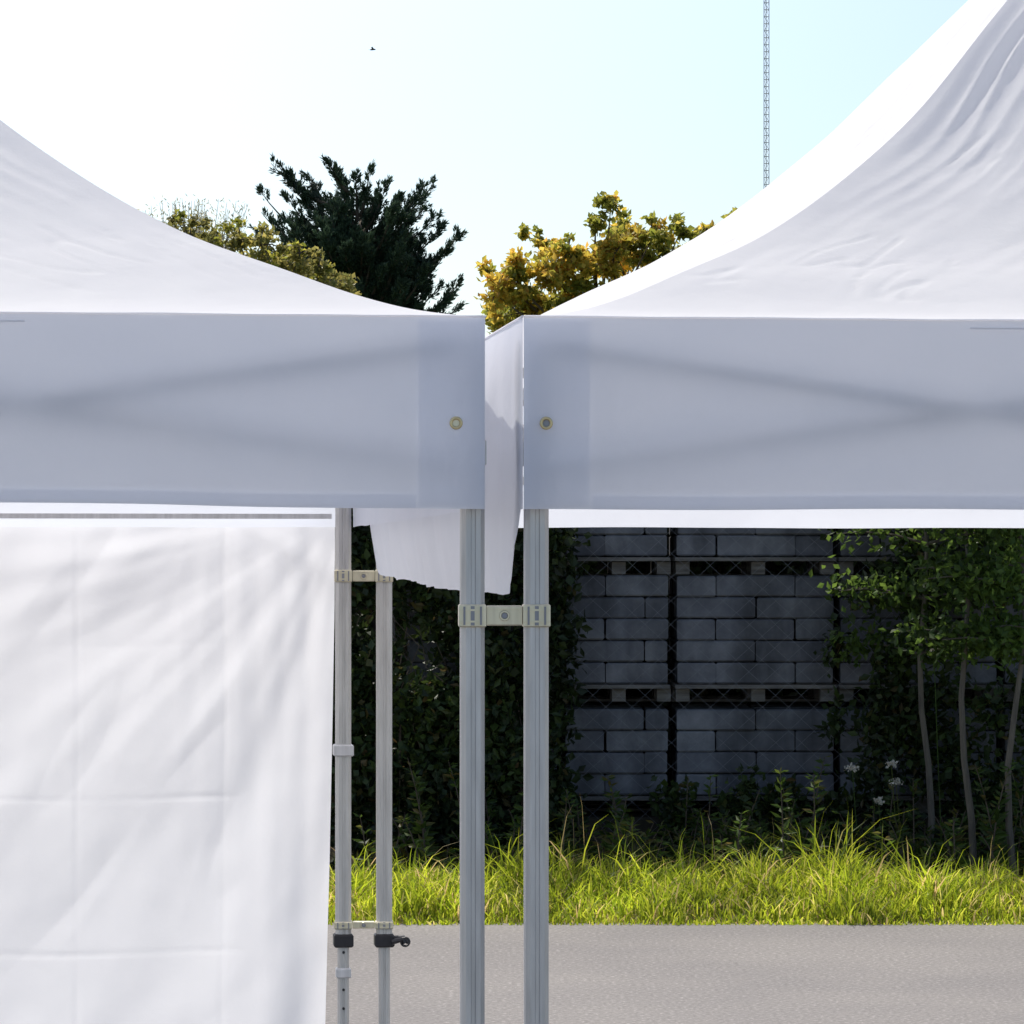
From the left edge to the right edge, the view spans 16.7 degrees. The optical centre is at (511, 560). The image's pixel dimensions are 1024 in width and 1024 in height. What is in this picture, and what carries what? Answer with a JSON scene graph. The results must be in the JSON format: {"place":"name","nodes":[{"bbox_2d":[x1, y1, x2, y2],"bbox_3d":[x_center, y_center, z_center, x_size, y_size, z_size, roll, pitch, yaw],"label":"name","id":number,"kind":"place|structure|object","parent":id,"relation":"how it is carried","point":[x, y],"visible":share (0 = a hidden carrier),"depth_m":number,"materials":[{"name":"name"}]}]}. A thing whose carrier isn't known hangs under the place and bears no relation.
{"place":"outdoors","nodes":[
{"label":"outdoors","id":0,"kind":"place"},
{"bbox_2d":[138,194,250,253],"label":"willow tree","id":1,"kind":"object","parent":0,"point":[198,219],"visible":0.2,"depth_m":49.84,"materials":[{"name":"green plant"}]},
{"bbox_2d":[0,0,967,336],"label":"sky","id":2,"kind":"structure","parent":0,"point":[526,111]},
{"bbox_2d":[325,923,1023,1023],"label":"asphalt road","id":3,"kind":"structure","parent":0,"point":[670,973],"depth_m":15.63,"materials":[{"name":"grey asphalt"}]},
{"bbox_2d":[0,120,550,1023],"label":"canopy tent","id":4,"kind":"object","parent":3,"relation":"on","point":[204,448],"visible":1,"depth_m":8.39,"materials":[{"name":"white fabric"}]},
{"bbox_2d":[370,0,1023,1023],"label":"canopy tent","id":5,"kind":"object","parent":3,"relation":"on","point":[828,332],"visible":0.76,"depth_m":5.54,"materials":[{"name":"white fabric"}]},
{"bbox_2d":[328,797,1023,924],"bbox_3d":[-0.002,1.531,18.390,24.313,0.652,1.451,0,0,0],"label":"grass","id":6,"kind":"structure","parent":0,"point":[837,889],"depth_m":18.14,"materials":[{"name":"green plant"}]},
{"bbox_2d":[329,508,1023,871],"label":"bramble thicket","id":7,"kind":"object","parent":6,"relation":"on","point":[429,728],"visible":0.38,"depth_m":19.89,"materials":[{"name":"green plant"}]},
{"bbox_2d":[331,527,1023,840],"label":"hedge","id":8,"kind":"object","parent":6,"relation":"on","point":[697,567],"depth_m":21.72,"materials":[{"name":"green plant"}]},
{"bbox_2d":[351,755,1023,878],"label":"weeds","id":9,"kind":"object","parent":6,"relation":"on","point":[922,844],"visible":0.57,"depth_m":19.30,"materials":[{"name":"green plant"}]},
{"bbox_2d":[366,527,1023,843],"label":"wire fence","id":10,"kind":"object","parent":6,"relation":"on","point":[394,633],"visible":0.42,"depth_m":20.16,"materials":[{"name":"black metal"}]},
{"bbox_2d":[843,648,942,864],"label":"white wildflowers","id":11,"kind":"object","parent":6,"relation":"on","point":[853,768],"visible":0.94,"depth_m":19.35,"materials":[{"name":"green plant"}]},
{"bbox_2d":[809,528,1023,867],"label":"sapling","id":12,"kind":"object","parent":6,"relation":"on","point":[896,594],"visible":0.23,"depth_m":19.75,"materials":[{"name":"green plant"}]},
{"bbox_2d":[878,528,1023,871],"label":"sapling","id":13,"kind":"object","parent":6,"relation":"on","point":[937,566],"visible":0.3,"depth_m":19.20,"materials":[{"name":"green plant"}]},
{"bbox_2d":[888,528,1023,880],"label":"sapling","id":14,"kind":"object","parent":6,"relation":"on","point":[1002,591],"visible":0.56,"depth_m":19.06,"materials":[{"name":"green plant"}]},
{"label":"ground","id":15,"kind":"structure","parent":0,"visible":0},
{"bbox_2d":[166,209,361,295],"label":"tree","id":16,"kind":"object","parent":15,"relation":"on","point":[291,260],"visible":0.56,"depth_m":44.52,"materials":[{"name":"green plant"}]},
{"bbox_2d":[248,153,468,314],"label":"cypress tree","id":17,"kind":"object","parent":15,"relation":"on","point":[385,261],"visible":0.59,"depth_m":59.62,"materials":[{"name":"green plant"}]},
{"bbox_2d":[406,571,556,859],"bbox_3d":[-0.175,0.597,20.761,0.900,2.506,1.012,0,0,0],"label":"concrete block pallet","id":18,"kind":"object","parent":15,"relation":"on","point":[418,662],"visible":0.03,"depth_m":20.31,"materials":[{"name":"grey wood"}]},
{"bbox_2d":[473,190,737,334],"bbox_3d":[1.221,-1.154,40.045,3.328,6.053,2.278,0,0,0],"label":"sycamore tree","id":19,"kind":"object","parent":15,"relation":"on","point":[615,253],"visible":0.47,"depth_m":39.37,"materials":[{"name":"yellow plant"}]},
{"bbox_2d":[562,527,670,863],"bbox_3d":[0.609,0.597,20.762,0.628,2.506,1.014,0,0,0],"label":"concrete block pallet","id":20,"kind":"object","parent":15,"relation":"on","point":[631,671],"visible":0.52,"depth_m":20.31,"materials":[{"name":"grey concrete"}]},
{"bbox_2d":[668,527,835,857],"bbox_3d":[1.413,0.597,20.761,0.934,2.506,1.013,0,0,0],"label":"concrete block pallet","id":21,"kind":"object","parent":15,"relation":"on","point":[761,754],"visible":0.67,"depth_m":20.31,"materials":[{"name":"grey concrete"}]},
{"bbox_2d":[764,0,768,186],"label":"lattice mast","id":22,"kind":"object","parent":15,"relation":"on","point":[766,86],"visible":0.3,"depth_m":199.91,"materials":[{"name":"metal"}]},
{"bbox_2d":[827,528,999,857],"bbox_3d":[2.364,0.597,20.762,0.931,2.506,1.013,0,0,0],"label":"concrete block pallet","id":23,"kind":"object","parent":15,"relation":"on","point":[841,673],"visible":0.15,"depth_m":20.31,"materials":[{"name":"grey concrete"}]},
{"bbox_2d":[983,541,1023,846],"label":"concrete block pallet","id":24,"kind":"object","parent":15,"relation":"on","point":[1002,743],"visible":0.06,"depth_m":20.32,"materials":[{"name":"grey wood"}]}
]}

